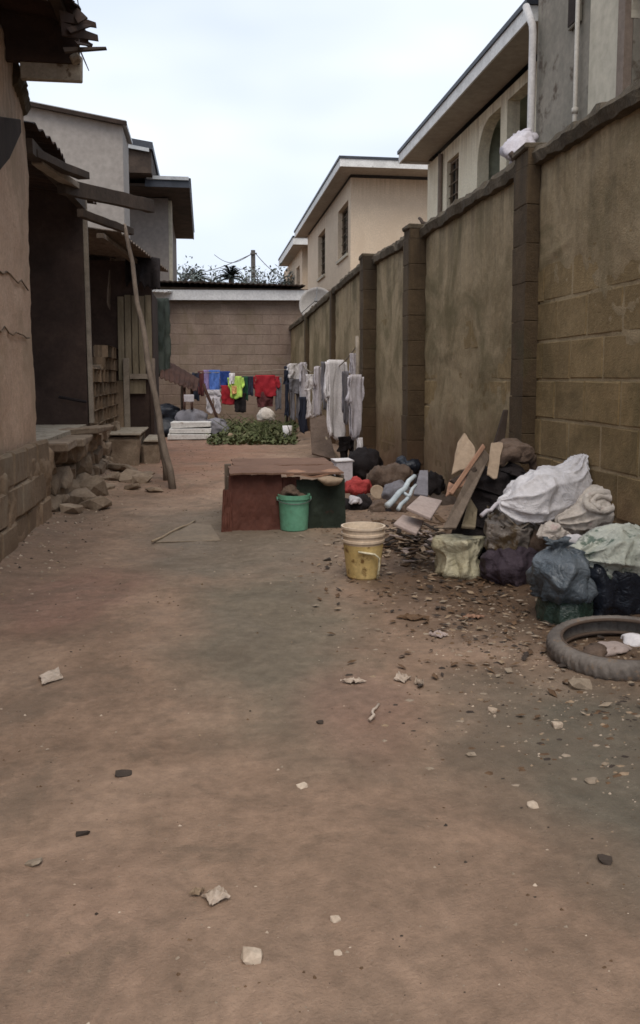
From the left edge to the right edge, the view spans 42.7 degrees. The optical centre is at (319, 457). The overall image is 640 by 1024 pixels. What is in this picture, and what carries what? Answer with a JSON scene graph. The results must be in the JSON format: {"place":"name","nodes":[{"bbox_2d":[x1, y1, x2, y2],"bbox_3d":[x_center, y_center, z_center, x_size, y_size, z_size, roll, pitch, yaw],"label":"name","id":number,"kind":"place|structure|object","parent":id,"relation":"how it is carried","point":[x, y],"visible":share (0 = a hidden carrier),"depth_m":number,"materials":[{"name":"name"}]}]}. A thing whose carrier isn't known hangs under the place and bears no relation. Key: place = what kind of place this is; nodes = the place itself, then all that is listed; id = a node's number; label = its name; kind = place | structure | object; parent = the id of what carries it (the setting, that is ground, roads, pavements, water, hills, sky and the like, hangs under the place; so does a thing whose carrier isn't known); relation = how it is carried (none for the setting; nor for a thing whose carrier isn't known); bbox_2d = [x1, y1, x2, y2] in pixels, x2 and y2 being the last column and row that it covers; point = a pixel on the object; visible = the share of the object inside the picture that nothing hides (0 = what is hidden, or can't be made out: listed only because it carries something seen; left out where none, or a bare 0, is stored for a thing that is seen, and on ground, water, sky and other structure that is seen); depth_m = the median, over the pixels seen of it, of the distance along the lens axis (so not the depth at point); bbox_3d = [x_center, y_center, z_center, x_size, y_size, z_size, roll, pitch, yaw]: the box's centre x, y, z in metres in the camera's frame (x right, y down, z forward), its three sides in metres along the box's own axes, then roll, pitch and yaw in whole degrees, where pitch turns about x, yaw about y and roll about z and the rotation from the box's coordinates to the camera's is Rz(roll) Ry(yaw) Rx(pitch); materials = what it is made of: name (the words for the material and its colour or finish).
{"place":"outdoors","nodes":[
{"label":"outdoors","id":0,"kind":"place"},
{"bbox_2d":[24,101,132,237],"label":"grey house","id":1,"kind":"structure","parent":0,"point":[95,146],"depth_m":18.87,"materials":[{"name":"paint"}]},
{"bbox_2d":[128,138,194,280],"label":"brown eave house","id":2,"kind":"structure","parent":0,"point":[163,227],"depth_m":25.34,"materials":[{"name":"grey paint"}]},
{"bbox_2d":[206,390,220,413],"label":"garment trousers","id":3,"kind":"object","parent":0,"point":[215,395],"visible":0.8,"depth_m":18.19,"materials":[{"name":"grey fabric"}]},
{"bbox_2d":[19,0,524,283],"label":"sky","id":4,"kind":"structure","parent":0,"point":[255,103],"materials":[{"name":"white"}]},
{"bbox_2d":[0,427,639,1023],"bbox_3d":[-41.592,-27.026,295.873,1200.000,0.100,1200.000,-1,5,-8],"label":"ground","id":5,"kind":"structure","parent":0,"point":[284,859],"depth_m":2.40,"materials":[{"name":"soil"}]},
{"bbox_2d":[38,666,62,683],"bbox_3d":[-1.086,0.878,3.303,0.090,0.019,0.136,-3,6,-28],"label":"paper scrap","id":6,"kind":"object","parent":5,"relation":"on","point":[51,675],"visible":1,"depth_m":3.30,"materials":[{"name":"paper"}]},
{"bbox_2d":[0,0,106,562],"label":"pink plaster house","id":7,"kind":"structure","parent":5,"relation":"on","point":[42,40],"depth_m":6.07,"materials":[{"name":"brown paint"}]},
{"bbox_2d":[59,503,83,513],"bbox_3d":[-2.206,0.460,7.275,0.167,0.091,0.222,14,4,12],"label":"rubble stone","id":8,"kind":"object","parent":5,"relation":"on","point":[71,508],"visible":0.94,"depth_m":7.20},
{"bbox_2d":[68,487,96,504],"bbox_3d":[-2.277,0.394,7.826,0.206,0.148,0.284,11,18,19],"label":"rubble stone","id":9,"kind":"object","parent":5,"relation":"on","point":[78,496],"visible":0.6,"depth_m":7.75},
{"bbox_2d":[48,421,120,511],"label":"stone plinth","id":10,"kind":"structure","parent":5,"relation":"on","point":[79,450],"depth_m":8.34,"materials":[{"name":"stone"}]},
{"bbox_2d":[24,121,96,440],"bbox_3d":[-4.172,-1.690,8.404,3.301,3.369,3.702,-1,5,-8],"label":"porch lean to","id":11,"kind":"object","parent":10,"relation":"on","point":[60,312],"visible":0.41,"depth_m":9.82,"materials":[{"name":"brown paint"}]},
{"bbox_2d":[31,162,78,188],"bbox_3d":[-2.484,-2.680,7.763,0.100,0.135,1.310,0,5,-2],"label":"plank","id":12,"kind":"object","parent":11,"relation":"on","point":[46,169],"visible":0.72,"depth_m":7.65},
{"bbox_2d":[27,149,89,179],"bbox_3d":[-2.393,-2.682,7.522,0.120,0.176,1.236,0,5,5],"label":"plank","id":13,"kind":"object","parent":11,"relation":"on","point":[59,166],"visible":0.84,"depth_m":7.49,"materials":[{"name":"brown wood"}]},
{"bbox_2d":[57,181,154,212],"bbox_3d":[-2.330,-2.898,9.134,0.090,0.372,2.154,1,6,13],"label":"plank","id":14,"kind":"object","parent":11,"relation":"on","point":[93,193],"visible":0.91,"depth_m":8.96,"materials":[{"name":"brown wood"}]},
{"bbox_2d":[79,475,108,495],"bbox_3d":[-2.346,0.309,8.379,0.266,0.248,0.358,-9,0,21],"label":"rubble stone","id":15,"kind":"object","parent":5,"relation":"on","point":[96,485],"visible":0.63,"depth_m":8.30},
{"bbox_2d":[79,495,111,509],"bbox_3d":[-2.091,0.433,7.634,0.282,0.132,0.208,-16,6,28],"label":"rubble stone","id":16,"kind":"object","parent":5,"relation":"on","point":[100,502],"visible":0.87,"depth_m":7.54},
{"bbox_2d":[88,227,167,437],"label":"tumbledown shack","id":17,"kind":"structure","parent":5,"relation":"on","point":[122,393],"depth_m":12.84,"materials":[{"name":"brown paint"}]},
{"bbox_2d":[108,427,160,465],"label":"steps","id":18,"kind":"structure","parent":5,"relation":"on","point":[132,446],"depth_m":11.53,"materials":[{"name":"concrete"}]},
{"bbox_2d":[123,224,175,488],"bbox_3d":[-2.015,-1.255,9.575,0.096,3.152,1.683,-3,6,-30],"label":"leaning pole","id":19,"kind":"object","parent":5,"relation":"on","point":[164,450],"visible":0.98,"depth_m":9.48,"materials":[{"name":"brown wood"}]},
{"bbox_2d":[77,209,133,234],"bbox_3d":[-2.509,-2.770,9.678,0.070,0.152,1.561,1,5,8],"label":"plank","id":20,"kind":"object","parent":19,"relation":"attached to","point":[99,219],"visible":0.97,"depth_m":9.47,"materials":[{"name":"brown wood"}]},
{"bbox_2d":[160,403,180,436],"bbox_3d":[-3.257,-0.796,17.311,0.820,0.700,0.628,-1,5,-8],"label":"dark sack","id":21,"kind":"object","parent":5,"relation":"on","point":[169,411],"visible":0.31,"depth_m":17.13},
{"bbox_2d":[181,385,182,409],"bbox_3d":[-3.072,-1.254,18.213,0.065,1.443,0.061,-3,6,-30],"label":"line post","id":22,"kind":"object","parent":5,"relation":"on","point":[181,397],"visible":0.37,"depth_m":18.19,"materials":[{"name":"brown wood"}]},
{"bbox_2d":[204,369,286,372],"bbox_3d":[-1.895,-1.932,18.314,2.471,0.104,0.014,-1,5,-8],"label":"clothes line","id":23,"kind":"object","parent":22,"relation":"attached to","point":[247,371],"visible":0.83,"depth_m":18.35,"materials":[{"name":"fabric"}]},
{"bbox_2d":[208,370,219,389],"bbox_3d":[-2.357,-1.703,18.280,0.260,0.506,0.115,-1,5,-8],"label":"hanging cloth","id":24,"kind":"object","parent":23,"relation":"hanging from","point":[214,381],"visible":1,"depth_m":18.27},
{"bbox_2d":[221,385,234,404],"bbox_3d":[-2.024,-1.391,18.264,0.388,0.443,0.111,-1,5,-8],"label":"hanging cloth","id":25,"kind":"object","parent":23,"relation":"hanging from","point":[226,399],"visible":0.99,"depth_m":18.23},
{"bbox_2d":[227,376,244,398],"bbox_3d":[-1.863,-1.550,18.200,0.390,0.510,0.109,-1,5,-8],"label":"garment shirt","id":26,"kind":"object","parent":23,"relation":"hanging from","point":[239,382],"visible":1,"depth_m":18.19,"materials":[{"name":"yellow fabric"}]},
{"bbox_2d":[253,375,280,397],"bbox_3d":[-1.225,-1.607,18.469,0.680,0.507,0.120,-1,5,-8],"label":"garment shirt","id":27,"kind":"object","parent":23,"relation":"hanging from","point":[267,385],"visible":1,"depth_m":18.44,"materials":[{"name":"fabric"}]},
{"bbox_2d":[154,523,220,542],"bbox_3d":[-0.922,0.592,6.374,0.458,0.019,0.766,1,6,13],"label":"flat board","id":28,"kind":"object","parent":5,"relation":"on","point":[193,532],"visible":1,"depth_m":6.28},
{"bbox_2d":[167,421,211,439],"bbox_3d":[-2.628,-0.565,16.622,0.896,0.343,0.791,-1,5,-8],"label":"foam board","id":29,"kind":"object","parent":5,"relation":"on","point":[184,430],"visible":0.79,"depth_m":16.29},
{"bbox_2d":[177,255,203,281],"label":"thin tree","id":30,"kind":"object","parent":5,"relation":"on","point":[185,276],"visible":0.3,"depth_m":40.83,"materials":[{"name":"green plant"}]},
{"bbox_2d":[175,408,207,420],"bbox_3d":[-2.645,-0.725,17.093,0.768,0.600,0.592,-1,5,-8],"label":"dark sack","id":31,"kind":"object","parent":5,"relation":"on","point":[191,415],"visible":0.44,"depth_m":16.94,"materials":[{"name":"grey fabric"}]},
{"bbox_2d":[182,382,185,409],"bbox_3d":[-2.821,-1.281,17.033,0.073,0.574,0.258,-1,5,-8],"label":"shed prop","id":32,"kind":"object","parent":31,"relation":"on","point":[184,403],"visible":0.84,"depth_m":17.00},
{"bbox_2d":[160,362,199,390],"bbox_3d":[-3.005,-1.795,17.560,0.843,0.756,1.408,-1,5,-8],"label":"roofing sheet","id":33,"kind":"object","parent":32,"relation":"on","point":[175,374],"visible":0.88,"depth_m":17.34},
{"bbox_2d":[157,298,170,376],"bbox_3d":[-3.352,-2.469,17.429,0.247,1.922,1.065,1,6,15],"label":"tarpaulin","id":34,"kind":"object","parent":33,"relation":"on","point":[164,338],"visible":0.56,"depth_m":17.50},
{"bbox_2d":[201,885,229,905],"bbox_3d":[-0.241,1.003,1.885,0.050,0.020,0.055,-4,7,-37],"label":"paper scrap","id":35,"kind":"object","parent":5,"relation":"on","point":[218,893],"visible":1,"depth_m":1.88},
{"bbox_2d":[204,418,229,436],"bbox_3d":[-2.183,-0.614,16.875,0.649,0.420,0.621,-1,5,-8],"label":"sack","id":36,"kind":"object","parent":5,"relation":"on","point":[215,427],"visible":0.47,"depth_m":16.67,"materials":[{"name":"grey fabric"}]},
{"bbox_2d":[212,265,245,282],"bbox_3d":[-4.223,-5.881,39.347,1.890,6.655,1.893,-3,6,-28],"label":"palm tree","id":37,"kind":"object","parent":5,"relation":"on","point":[230,273],"visible":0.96,"depth_m":39.01,"materials":[{"name":"green plant"}]},
{"bbox_2d":[152,280,329,423],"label":"block house","id":38,"kind":"structure","parent":5,"relation":"on","point":[236,328],"depth_m":21.75,"materials":[{"name":"concrete"}]},
{"bbox_2d":[241,946,262,964],"bbox_3d":[-0.141,1.026,1.684,0.044,0.029,0.036,10,1,1],"label":"loose stone","id":39,"kind":"object","parent":5,"relation":"on","point":[251,955],"visible":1,"depth_m":1.68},
{"bbox_2d":[206,413,299,444],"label":"weeds","id":40,"kind":"object","parent":5,"relation":"on","point":[266,432],"visible":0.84,"depth_m":16.33,"materials":[{"name":"green plant"}]},
{"bbox_2d":[267,262,294,284],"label":"thin tree","id":41,"kind":"object","parent":5,"relation":"on","point":[284,281],"visible":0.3,"depth_m":41.30,"materials":[{"name":"green plant"}]},
{"bbox_2d":[221,457,345,531],"bbox_3d":[-0.359,0.293,7.034,1.004,0.483,1.200,-1,5,-8],"label":"sheet iron bench","id":42,"kind":"object","parent":5,"relation":"on","point":[253,489],"visible":0.82,"depth_m":6.53,"materials":[{"name":"red metal"}]},
{"bbox_2d":[278,236,307,288],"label":"two storey house","id":43,"kind":"structure","parent":5,"relation":"on","point":[293,257],"depth_m":38.51,"materials":[{"name":"beige paint"}]},
{"bbox_2d":[276,493,311,531],"bbox_3d":[-0.207,0.433,6.532,0.282,0.289,0.264,-1,5,-8],"label":"green bucket","id":44,"kind":"object","parent":5,"relation":"on","point":[293,512],"visible":0.96,"depth_m":6.44,"materials":[{"name":"plastic"}]},
{"bbox_2d":[310,415,335,458],"bbox_3d":[0.003,-0.310,12.353,0.336,0.614,1.207,-1,5,-8],"label":"brown board","id":45,"kind":"object","parent":5,"relation":"on","point":[321,446],"visible":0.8,"depth_m":12.33,"materials":[{"name":"wood"}]},
{"bbox_2d":[331,458,353,481],"bbox_3d":[0.259,0.159,9.491,0.227,0.290,0.224,-1,6,-15],"label":"white carton","id":46,"kind":"object","parent":5,"relation":"on","point":[345,465],"visible":0.61,"depth_m":9.40,"materials":[{"name":"plastic"}]},
{"bbox_2d":[354,336,359,449],"bbox_3d":[0.466,-0.658,10.361,0.071,1.746,0.062,1,6,14],"label":"line post","id":47,"kind":"object","parent":5,"relation":"on","point":[357,365],"visible":0.32,"depth_m":10.29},
{"bbox_2d":[294,347,355,372],"bbox_3d":[-0.157,-1.680,14.724,0.014,0.313,8.975,-1,5,-8],"label":"clothes line","id":48,"kind":"object","parent":47,"relation":"attached to","point":[328,359],"visible":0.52,"depth_m":11.46,"materials":[{"name":"fabric"}]},
{"bbox_2d":[283,366,292,417],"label":"garment trousers","id":49,"kind":"object","parent":48,"relation":"hanging from","point":[286,383],"visible":0.54,"depth_m":18.66,"materials":[{"name":"blue fabric"}]},
{"bbox_2d":[289,379,299,420],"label":"garment trousers","id":50,"kind":"object","parent":48,"relation":"hanging from","point":[294,386],"visible":0.89,"depth_m":17.44,"materials":[{"name":"grey fabric"}]},
{"bbox_2d":[299,362,307,400],"bbox_3d":[-0.321,-1.471,15.905,0.217,0.755,0.122,-4,7,-37],"label":"garment shirt","id":51,"kind":"object","parent":48,"relation":"hanging from","point":[302,378],"visible":0.91,"depth_m":15.89,"materials":[{"name":"grey fabric"}]},
{"bbox_2d":[298,397,307,433],"bbox_3d":[-0.329,-0.823,15.931,0.228,0.718,0.100,-5,7,-41],"label":"hanging cloth","id":52,"kind":"object","parent":51,"relation":"hanging from","point":[303,423],"visible":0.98,"depth_m":15.90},
{"bbox_2d":[304,374,314,418],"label":"garment trousers","id":53,"kind":"object","parent":48,"relation":"hanging from","point":[309,386],"visible":0.73,"depth_m":14.74,"materials":[{"name":"white fabric"}]},
{"bbox_2d":[313,366,321,417],"bbox_3d":[-0.025,-1.105,13.786,0.232,0.865,0.123,-5,7,-43],"label":"garment shirt","id":54,"kind":"object","parent":48,"relation":"hanging from","point":[317,398],"visible":0.78,"depth_m":13.76,"materials":[{"name":"grey fabric"}]},
{"bbox_2d":[323,360,347,440],"bbox_3d":[0.218,-0.816,11.697,0.460,1.155,0.122,-5,8,-44],"label":"garment shirt","id":55,"kind":"object","parent":48,"relation":"hanging from","point":[332,391],"visible":0.83,"depth_m":11.68,"materials":[{"name":"white fabric"}]},
{"bbox_2d":[342,371,348,424],"bbox_3d":[0.343,-0.807,11.150,0.122,0.733,0.110,-5,7,-42],"label":"hanging cloth","id":56,"kind":"object","parent":48,"relation":"hanging from","point":[345,406],"visible":0.77,"depth_m":11.11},
{"bbox_2d":[345,374,364,440],"bbox_3d":[0.433,-0.616,10.094,0.113,0.814,0.292,5,7,41],"label":"garment shirt","id":57,"kind":"object","parent":47,"relation":"hanging from","point":[354,398],"visible":1,"depth_m":10.08,"materials":[{"name":"grey fabric"}]},
{"bbox_2d":[345,476,371,495],"bbox_3d":[0.381,0.298,8.113,0.284,0.232,0.243,-4,7,-38],"label":"red bag","id":58,"kind":"object","parent":5,"relation":"on","point":[355,485],"visible":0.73,"depth_m":8.02,"materials":[{"name":"fabric"}]},
{"bbox_2d":[345,493,371,509],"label":"black bag","id":59,"kind":"object","parent":5,"relation":"on","point":[366,503],"visible":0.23,"depth_m":7.64,"materials":[{"name":"plastic"}]},
{"bbox_2d":[341,522,384,579],"bbox_3d":[0.261,0.567,4.946,0.268,0.318,0.275,-1,5,-8],"label":"yellow bucket","id":60,"kind":"object","parent":5,"relation":"on","point":[363,544],"visible":1,"depth_m":4.86,"materials":[{"name":"plastic"}]},
{"bbox_2d":[348,446,382,479],"bbox_3d":[0.535,0.083,9.841,0.458,0.438,0.559,-1,5,-8],"label":"black bag","id":61,"kind":"object","parent":5,"relation":"on","point":[366,460],"visible":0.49,"depth_m":9.63,"materials":[{"name":"plastic"}]},
{"bbox_2d":[323,515,445,566],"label":"scrap litter","id":62,"kind":"object","parent":5,"relation":"on","point":[409,540],"visible":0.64,"depth_m":5.81,"materials":[{"name":"cardboard"}]},
{"bbox_2d":[366,462,412,486],"bbox_3d":[0.721,0.213,8.563,0.402,0.321,0.524,12,13,65],"label":"grey brown cloth","id":63,"kind":"object","parent":5,"relation":"on","point":[382,475],"visible":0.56,"depth_m":8.41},
{"bbox_2d":[381,480,410,499],"bbox_3d":[0.752,0.351,7.970,0.279,0.259,0.342,3,6,26],"label":"grey bag","id":64,"kind":"object","parent":5,"relation":"on","point":[389,491],"visible":0.45,"depth_m":7.88,"materials":[{"name":"plastic"}]},
{"bbox_2d":[393,515,423,535],"bbox_3d":[0.535,0.407,4.963,0.152,0.089,0.224,2,6,19],"label":"slab board","id":65,"kind":"object","parent":5,"relation":"on","point":[410,525],"visible":1,"depth_m":4.94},
{"bbox_2d":[396,484,416,510],"bbox_3d":[0.548,0.248,5.135,0.035,0.134,0.334,3,6,25],"label":"metal bar","id":66,"kind":"object","parent":65,"relation":"on","point":[404,501],"visible":1,"depth_m":5.09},
{"bbox_2d":[384,474,416,508],"bbox_3d":[0.515,0.210,5.162,0.046,0.176,0.399,3,6,31],"label":"metal bar","id":67,"kind":"object","parent":66,"relation":"on","point":[394,498],"visible":1,"depth_m":5.11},
{"bbox_2d":[396,455,420,474],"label":"black bag","id":68,"kind":"object","parent":5,"relation":"on","point":[414,465],"visible":0.27,"depth_m":8.74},
{"bbox_2d":[390,490,430,511],"bbox_3d":[0.859,0.434,7.508,0.454,0.287,0.339,-1,5,-8],"label":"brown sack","id":69,"kind":"object","parent":5,"relation":"on","point":[393,507],"visible":0.18,"depth_m":7.38,"materials":[{"name":"fabric"}]},
{"bbox_2d":[413,470,427,496],"bbox_3d":[0.705,0.178,5.582,0.096,0.151,0.348,1,6,14],"label":"slab board","id":70,"kind":"object","parent":5,"relation":"on","point":[421,488],"visible":0.88,"depth_m":5.55,"materials":[{"name":"concrete"}]},
{"bbox_2d":[406,495,441,519],"bbox_3d":[0.648,0.308,5.063,0.158,0.088,0.426,2,6,19],"label":"slab board","id":71,"kind":"object","parent":5,"relation":"on","point":[425,507],"visible":1,"depth_m":5.00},
{"bbox_2d":[413,470,445,495],"bbox_3d":[1.056,0.269,7.900,0.323,0.298,0.381,-1,5,-8],"label":"black bag","id":72,"kind":"object","parent":5,"relation":"on","point":[436,484],"visible":0.52,"depth_m":7.77,"materials":[{"name":"plastic"}]},
{"bbox_2d":[431,534,485,579],"bbox_3d":[0.854,0.615,5.036,0.331,0.259,0.305,2,6,21],"label":"cream bag","id":73,"kind":"object","parent":5,"relation":"on","point":[457,556],"visible":0.94,"depth_m":4.94,"materials":[{"name":"fabric"}]},
{"bbox_2d":[289,78,639,525],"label":"block wall","id":74,"kind":"structure","parent":5,"relation":"on","point":[513,288],"depth_m":5.81,"materials":[{"name":"concrete"}]},
{"bbox_2d":[299,287,328,314],"bbox_3d":[-0.071,-2.337,19.394,0.618,3.373,0.606,-5,7,-40],"label":"satellite dish","id":75,"kind":"object","parent":74,"relation":"attached to","point":[309,298],"visible":0.3,"depth_m":19.35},
{"bbox_2d":[493,410,507,442],"bbox_3d":[1.223,-0.194,5.565,0.102,0.262,0.030,-1,5,-8],"label":"plank","id":76,"kind":"object","parent":74,"relation":"attached to","point":[500,433],"visible":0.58,"depth_m":5.55,"materials":[{"name":"brown wood"}]},
{"bbox_2d":[500,128,538,163],"bbox_3d":[1.601,-2.481,6.529,0.255,0.472,0.848,2,6,21],"label":"rag","id":77,"kind":"object","parent":74,"relation":"on","point":[516,141],"visible":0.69,"depth_m":6.25,"materials":[{"name":"grey fabric"}]},
{"bbox_2d":[451,461,525,559],"bbox_3d":[1.110,0.399,5.246,0.581,0.746,0.470,1,5,6],"label":"black heap","id":78,"kind":"object","parent":5,"relation":"on","point":[488,490],"visible":0.38,"depth_m":5.11,"materials":[{"name":"fabric"}]},
{"bbox_2d":[443,449,488,528],"bbox_3d":[0.895,0.173,4.923,0.066,0.440,0.626,3,6,32],"label":"plank","id":79,"kind":"object","parent":78,"relation":"on","point":[463,499],"visible":0.88,"depth_m":4.90,"materials":[{"name":"brown wood"}]},
{"bbox_2d":[446,477,466,496],"bbox_3d":[0.855,0.159,5.004,0.210,0.144,0.105,-1,5,-8],"label":"cardboard","id":80,"kind":"object","parent":79,"relation":"on","point":[450,486],"visible":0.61,"depth_m":4.98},
{"bbox_2d":[452,433,474,474],"bbox_3d":[0.898,-0.023,5.108,0.119,0.247,0.197,2,6,23],"label":"cardboard","id":81,"kind":"object","parent":80,"relation":"on","point":[464,453],"visible":0.81,"depth_m":5.12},
{"bbox_2d":[449,444,484,494],"bbox_3d":[0.901,0.068,4.999,0.023,0.284,0.377,5,7,43],"label":"plank","id":82,"kind":"object","parent":79,"relation":"on","point":[466,470],"visible":1,"depth_m":4.99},
{"bbox_2d":[461,498,476,528],"bbox_3d":[0.922,0.339,4.968,0.078,0.166,0.255,2,6,22],"label":"plank","id":83,"kind":"object","parent":78,"relation":"on","point":[469,519],"visible":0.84,"depth_m":4.96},
{"bbox_2d":[487,442,502,478],"bbox_3d":[1.094,0.017,5.126,0.075,0.212,0.257,2,6,19],"label":"cardboard","id":84,"kind":"object","parent":78,"relation":"on","point":[496,448],"visible":1,"depth_m":5.12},
{"bbox_2d":[498,438,537,469],"bbox_3d":[1.256,-0.016,5.270,0.307,0.222,0.234,-1,5,-8],"label":"brown jacket","id":85,"kind":"object","parent":78,"relation":"on","point":[516,450],"visible":0.84,"depth_m":5.19,"materials":[{"name":"fabric"}]},
{"bbox_2d":[479,546,537,586],"bbox_3d":[1.145,0.627,4.874,0.385,0.286,0.393,-1,5,-8],"label":"bag","id":86,"kind":"object","parent":5,"relation":"on","point":[506,566],"visible":0.71,"depth_m":4.74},
{"bbox_2d":[483,506,539,550],"bbox_3d":[1.152,0.425,4.899,0.374,0.285,0.381,-1,5,-8],"label":"grey sack","id":87,"kind":"object","parent":86,"relation":"on","point":[503,531],"visible":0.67,"depth_m":4.76,"materials":[{"name":"fabric"}]},
{"bbox_2d":[496,454,592,524],"bbox_3d":[1.351,0.192,4.925,0.683,0.409,0.364,-3,6,-28],"label":"white sack","id":88,"kind":"object","parent":87,"relation":"on","point":[542,494],"visible":0.97,"depth_m":4.78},
{"bbox_2d":[528,525,575,551],"bbox_3d":[1.373,0.567,4.905,0.384,0.380,0.360,2,6,20],"label":"brown sack","id":89,"kind":"object","parent":5,"relation":"on","point":[536,544],"visible":0.04,"depth_m":4.77,"materials":[{"name":"fabric"}]},
{"bbox_2d":[565,534,581,545],"bbox_3d":[1.447,0.490,4.688,0.154,0.118,0.171,3,6,32],"label":"rag","id":90,"kind":"object","parent":89,"relation":"on","point":[574,538],"visible":0.12,"depth_m":4.63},
{"bbox_2d":[536,520,570,540],"bbox_3d":[1.332,0.422,4.676,0.155,0.131,0.200,5,7,43],"label":"rag","id":91,"kind":"object","parent":90,"relation":"on","point":[550,529],"visible":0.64,"depth_m":4.62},
{"bbox_2d":[552,484,614,534],"bbox_3d":[1.693,0.312,4.898,0.673,0.321,0.367,-2,6,-21],"label":"rolled sack","id":92,"kind":"object","parent":89,"relation":"on","point":[592,507],"visible":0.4,"depth_m":4.74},
{"bbox_2d":[535,597,592,624],"bbox_3d":[1.224,0.753,4.111,0.271,0.180,0.316,-1,5,-8],"label":"green bag","id":93,"kind":"object","parent":5,"relation":"on","point":[552,613],"visible":0.4,"depth_m":4.00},
{"bbox_2d":[525,536,597,604],"bbox_3d":[1.213,0.546,4.082,0.337,0.308,0.389,-1,5,-8],"label":"blue grey bag","id":94,"kind":"object","parent":93,"relation":"on","point":[558,571],"visible":1,"depth_m":3.97,"materials":[{"name":"plastic"}]},
{"bbox_2d":[568,678,591,689],"bbox_3d":[1.019,0.891,3.221,0.091,0.046,0.074,5,6,-3],"label":"loose stone","id":95,"kind":"object","parent":5,"relation":"on","point":[580,683],"visible":0.97,"depth_m":3.19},
{"bbox_2d":[546,615,639,681],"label":"old tyre","id":96,"kind":"object","parent":5,"relation":"on","point":[559,648],"visible":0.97,"depth_m":3.47,"materials":[{"name":"rubber"}]},
{"bbox_2d":[583,642,607,656],"bbox_3d":[1.200,0.839,3.554,0.112,0.058,0.154,5,8,44],"label":"rag","id":97,"kind":"object","parent":5,"relation":"on","point":[595,648],"visible":0.59,"depth_m":3.52,"materials":[{"name":"brown fabric"}]},
{"bbox_2d":[589,563,639,615],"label":"black bag","id":98,"kind":"object","parent":5,"relation":"on","point":[619,593],"visible":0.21,"depth_m":4.05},
{"bbox_2d":[571,522,639,578],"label":"pale green sack","id":99,"kind":"object","parent":98,"relation":"on","point":[611,548],"visible":0.69,"depth_m":4.05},
{"bbox_2d":[597,641,631,656],"bbox_3d":[1.277,0.839,3.585,0.191,0.053,0.136,-6,8,-47],"label":"rag","id":100,"kind":"object","parent":5,"relation":"on","point":[614,648],"visible":0.65,"depth_m":3.55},
{"bbox_2d":[621,633,639,646],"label":"rag","id":101,"kind":"object","parent":5,"relation":"on","point":[632,639],"visible":0.7,"depth_m":3.65,"materials":[{"name":"white fabric"}]},
{"bbox_2d":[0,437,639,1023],"bbox_3d":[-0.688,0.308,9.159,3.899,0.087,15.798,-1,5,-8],"label":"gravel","id":102,"kind":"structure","parent":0,"point":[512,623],"depth_m":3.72,"materials":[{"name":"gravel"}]},
{"bbox_2d":[337,436,353,457],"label":"garment trousers","id":103,"kind":"object","parent":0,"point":[346,443],"visible":0.48,"depth_m":11.58,"materials":[{"name":"black fabric"}]},
{"bbox_2d":[294,155,427,289],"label":"two storey house","id":104,"kind":"structure","parent":0,"point":[358,207],"depth_m":25.01,"materials":[{"name":"beige paint"}]},
{"bbox_2d":[336,206,347,264],"bbox_3d":[0.810,-7.175,26.227,0.280,1.694,2.073,-1,5,-8],"label":"window","id":105,"kind":"structure","parent":104,"relation":"in","point":[344,245],"depth_m":26.87,"materials":[{"name":"grey glass"}]},
{"bbox_2d":[397,0,538,220],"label":"two storey house","id":106,"kind":"structure","parent":0,"point":[474,120],"depth_m":14.86,"materials":[{"name":"yellow paint"}]},
{"bbox_2d":[449,155,458,204],"bbox_3d":[2.761,-5.321,16.558,0.100,1.448,0.785,-1,5,-8],"label":"window","id":107,"kind":"structure","parent":106,"relation":"in","point":[454,165],"depth_m":16.78,"materials":[{"name":"grey glass"}]},
{"bbox_2d":[523,0,639,141],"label":"stained house","id":108,"kind":"structure","parent":0,"point":[588,55],"depth_m":9.13,"materials":[{"name":"grey paint"}]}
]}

